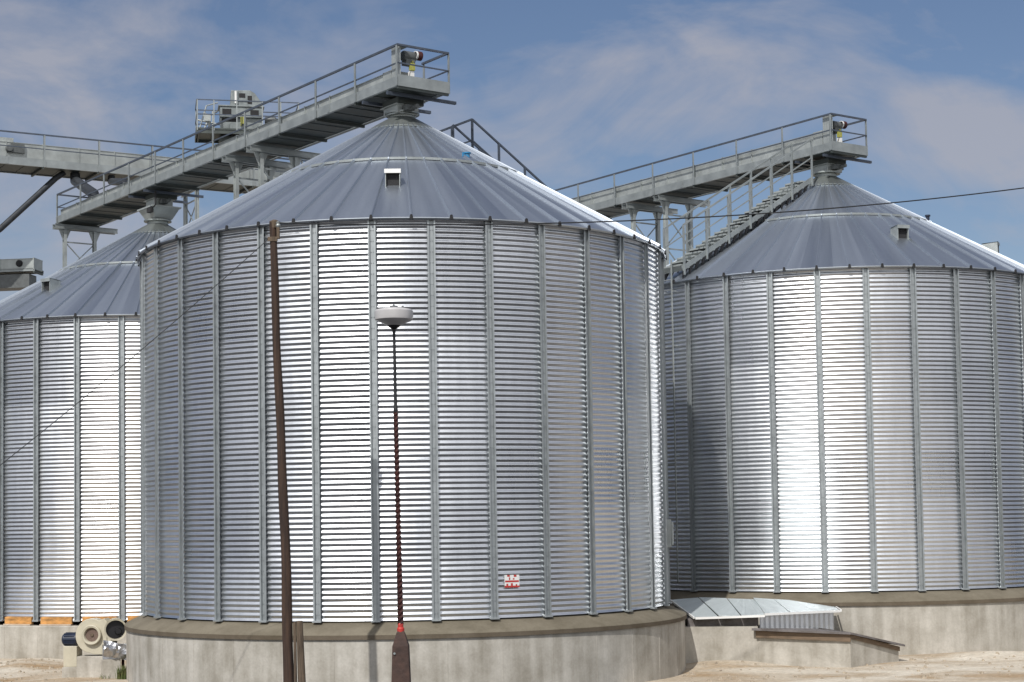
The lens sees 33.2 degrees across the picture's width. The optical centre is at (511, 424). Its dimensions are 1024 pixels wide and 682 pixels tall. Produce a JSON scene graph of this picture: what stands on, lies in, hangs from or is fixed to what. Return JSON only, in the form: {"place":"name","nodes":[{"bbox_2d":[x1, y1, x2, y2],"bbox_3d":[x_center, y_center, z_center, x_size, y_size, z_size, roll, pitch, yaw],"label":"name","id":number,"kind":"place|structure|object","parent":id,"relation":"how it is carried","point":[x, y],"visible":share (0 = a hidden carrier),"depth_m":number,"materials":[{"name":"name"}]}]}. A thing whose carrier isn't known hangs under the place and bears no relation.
{"place":"outdoors","nodes":[
{"label":"outdoors","id":0,"kind":"place"},
{"bbox_2d":[439,118,547,186],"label":"roof staircase","id":1,"kind":"structure","parent":0,"point":[476,145],"depth_m":41.09,"materials":[{"name":"metal"}]},
{"bbox_2d":[0,651,1023,681],"bbox_3d":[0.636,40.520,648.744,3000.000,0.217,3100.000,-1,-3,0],"label":"ground","id":2,"kind":"structure","parent":0,"point":[968,669],"depth_m":37.26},
{"bbox_2d":[0,257,43,290],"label":"conveyor gallery","id":3,"kind":"object","parent":2,"relation":"on","point":[15,275],"visible":0.96,"depth_m":58.75,"materials":[{"name":"metal"}]},
{"bbox_2d":[52,223,117,267],"bbox_3d":[-13.689,0.148,55.095,2.105,13.096,0.400,1,-4,-36],"label":"support trestle","id":4,"kind":"object","parent":2,"relation":"on","point":[66,229],"visible":0.3,"depth_m":55.27,"materials":[{"name":"metal"}]},
{"bbox_2d":[56,43,455,226],"bbox_3d":[-7.875,-7.062,47.287,1.865,1.820,20.640,1,-4,-36],"label":"conveyor gallery","id":5,"kind":"object","parent":4,"relation":"on","point":[155,193],"visible":0.98,"depth_m":43.99,"materials":[{"name":"metal"}]},
{"bbox_2d":[0,218,175,658],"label":"grain silo","id":6,"kind":"object","parent":2,"relation":"on","point":[70,520],"visible":0.32,"depth_m":44.25,"materials":[{"name":"metal"}]},
{"bbox_2d":[62,618,116,677],"bbox_3d":[-9.428,5.088,38.261,1.220,1.528,0.560,-1,-3,6],"label":"aeration fan","id":7,"kind":"object","parent":2,"relation":"on","point":[88,635],"visible":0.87,"depth_m":38.07},
{"bbox_2d":[101,618,125,678],"bbox_3d":[-8.814,5.053,37.989,0.540,1.548,0.983,0,-3,-16],"label":"aeration duct","id":8,"kind":"object","parent":7,"relation":"attached to","point":[113,656],"visible":0.93,"depth_m":37.64,"materials":[{"name":"silver paint"}]},
{"bbox_2d":[115,663,126,678],"bbox_3d":[-8.532,5.398,37.517,0.453,0.361,0.368,-2,-4,24],"label":"weed tuft","id":9,"kind":"object","parent":2,"relation":"on","point":[121,673],"visible":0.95,"depth_m":37.44,"materials":[{"name":"green plant"}]},
{"bbox_2d":[180,190,198,225],"bbox_3d":[-11.342,-0.722,60.395,0.400,15.367,2.210,1,-4,-30],"label":"support trestle","id":10,"kind":"object","parent":2,"relation":"on","point":[186,211],"visible":0.1,"depth_m":60.74,"materials":[{"name":"metal"}]},
{"bbox_2d":[0,130,307,193],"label":"conveyor gallery","id":11,"kind":"object","parent":10,"relation":"on","point":[43,159],"visible":0.43,"depth_m":58.39,"materials":[{"name":"metal"}]},
{"bbox_2d":[0,171,65,231],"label":"drop spout","id":12,"kind":"object","parent":11,"relation":"attached to","point":[23,207],"visible":1,"depth_m":57.26,"materials":[{"name":"metal"}]},
{"bbox_2d":[70,172,98,197],"bbox_3d":[-13.980,-7.745,56.070,0.379,1.995,5.339,0,-4,-20],"label":"drop spout","id":13,"kind":"object","parent":11,"relation":"attached to","point":[86,188],"visible":0.69,"depth_m":55.88,"materials":[{"name":"metal"}]},
{"bbox_2d":[108,175,127,185],"bbox_3d":[-12.718,-7.801,55.312,0.264,1.938,7.586,0,-3,-16],"label":"drop spout","id":14,"kind":"object","parent":11,"relation":"attached to","point":[112,179],"visible":0.64,"depth_m":55.31,"materials":[{"name":"metal"}]},
{"bbox_2d":[195,90,298,142],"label":"elevator head platform","id":15,"kind":"structure","parent":11,"relation":"on","point":[241,100],"depth_m":61.31,"materials":[{"name":"white paint"}]},
{"bbox_2d":[239,93,251,103],"bbox_3d":[-9.547,-11.673,61.482,0.460,0.380,0.007,0,-3,-12],"label":"head window","id":16,"kind":"structure","parent":15,"relation":"in","point":[241,95],"depth_m":61.47,"materials":[{"name":"black glass"}]},
{"bbox_2d":[221,154,291,199],"bbox_3d":[-6.621,-0.518,45.334,2.105,13.083,0.400,1,-4,-36],"label":"support trestle","id":17,"kind":"object","parent":2,"relation":"on","point":[236,163],"visible":0.19,"depth_m":45.35,"materials":[{"name":"metal"}]},
{"bbox_2d":[246,144,320,186],"bbox_3d":[-5.801,-0.596,44.201,2.105,13.083,0.400,1,-4,-36],"label":"support trestle","id":18,"kind":"object","parent":2,"relation":"on","point":[295,157],"visible":0.25,"depth_m":44.26,"materials":[{"name":"metal"}]},
{"bbox_2d":[124,109,686,681],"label":"grain silo","id":19,"kind":"object","parent":2,"relation":"on","point":[538,527],"visible":0.99,"depth_m":34.05,"materials":[{"name":"metal"}]},
{"bbox_2d":[0,652,1023,681],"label":"loose stones","id":20,"kind":"object","parent":2,"relation":"on","point":[799,667],"visible":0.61,"depth_m":37.26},
{"bbox_2d":[653,195,710,265],"bbox_3d":[5.362,-0.364,52.625,2.105,13.237,0.400,1,-4,-35],"label":"support trestle","id":21,"kind":"object","parent":2,"relation":"on","point":[665,201],"visible":0.3,"depth_m":52.73,"materials":[{"name":"metal"}]},
{"bbox_2d":[685,625,904,667],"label":"conveyor pit wall","id":22,"kind":"structure","parent":2,"relation":"on","point":[812,647],"depth_m":38.31,"materials":[{"name":"concrete"}]},
{"bbox_2d":[671,597,841,629],"bbox_3d":[5.725,4.435,39.688,3.960,0.801,2.645,-1,-3,0],"label":"zinc cover","id":23,"kind":"object","parent":22,"relation":"on","point":[772,613],"visible":0.82,"depth_m":39.23,"materials":[{"name":"white metal"}]},
{"bbox_2d":[664,170,1023,654],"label":"grain silo","id":24,"kind":"object","parent":2,"relation":"on","point":[845,406],"visible":0.73,"depth_m":41.86,"materials":[{"name":"metal"}]},
{"bbox_2d":[0,0,1023,300],"label":"sky","id":25,"kind":"structure","parent":0,"point":[578,91],"materials":[{"name":"blue"}]},
{"bbox_2d":[621,203,677,244],"bbox_3d":[4.465,-0.277,53.886,2.105,13.237,0.400,1,-4,-35],"label":"support trestle","id":26,"kind":"object","parent":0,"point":[634,209],"visible":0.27,"depth_m":54.17,"materials":[{"name":"metal"}]},
{"bbox_2d":[663,139,812,281],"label":"roof staircase","id":27,"kind":"structure","parent":0,"point":[708,246],"depth_m":45.20,"materials":[{"name":"metal"}]},
{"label":"yard asphalt","id":28,"kind":"structure","parent":0,"visible":0},
{"bbox_2d":[268,220,293,681],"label":"utility pole","id":29,"kind":"object","parent":28,"relation":"on","point":[287,628],"visible":1,"depth_m":29.65,"materials":[{"name":"brown wood"}]},
{"bbox_2d":[0,239,267,464],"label":"overhead cable","id":30,"kind":"object","parent":29,"relation":"attached to","point":[136,353],"visible":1,"depth_m":29.50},
{"bbox_2d":[280,187,1023,224],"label":"overhead cable","id":31,"kind":"object","parent":29,"relation":"attached to","point":[653,219],"visible":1,"depth_m":31.66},
{"bbox_2d":[293,621,305,681],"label":"post stub","id":32,"kind":"object","parent":28,"relation":"on","point":[299,656],"visible":1,"depth_m":29.41,"materials":[{"name":"grey wood"}]},
{"bbox_2d":[375,304,412,681],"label":"lamp post","id":33,"kind":"object","parent":28,"relation":"on","point":[393,317],"visible":1,"depth_m":24.90,"materials":[{"name":"brown painted steel"},{"name":"opal glass"}]},
{"bbox_3d":[0.965,0.494,58.034,12.594,12.943,12.594,-1,-3,-6],"label":"grain silo","id":34,"kind":"object","parent":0,"visible":0},
{"bbox_2d":[555,113,871,219],"bbox_3d":[3.772,-7.016,55.084,1.865,1.830,19.540,1,-4,-35],"label":"conveyor gallery","id":35,"kind":"object","parent":34,"relation":"on","point":[830,152],"visible":0.64,"depth_m":50.22,"materials":[{"name":"metal"}]}
]}

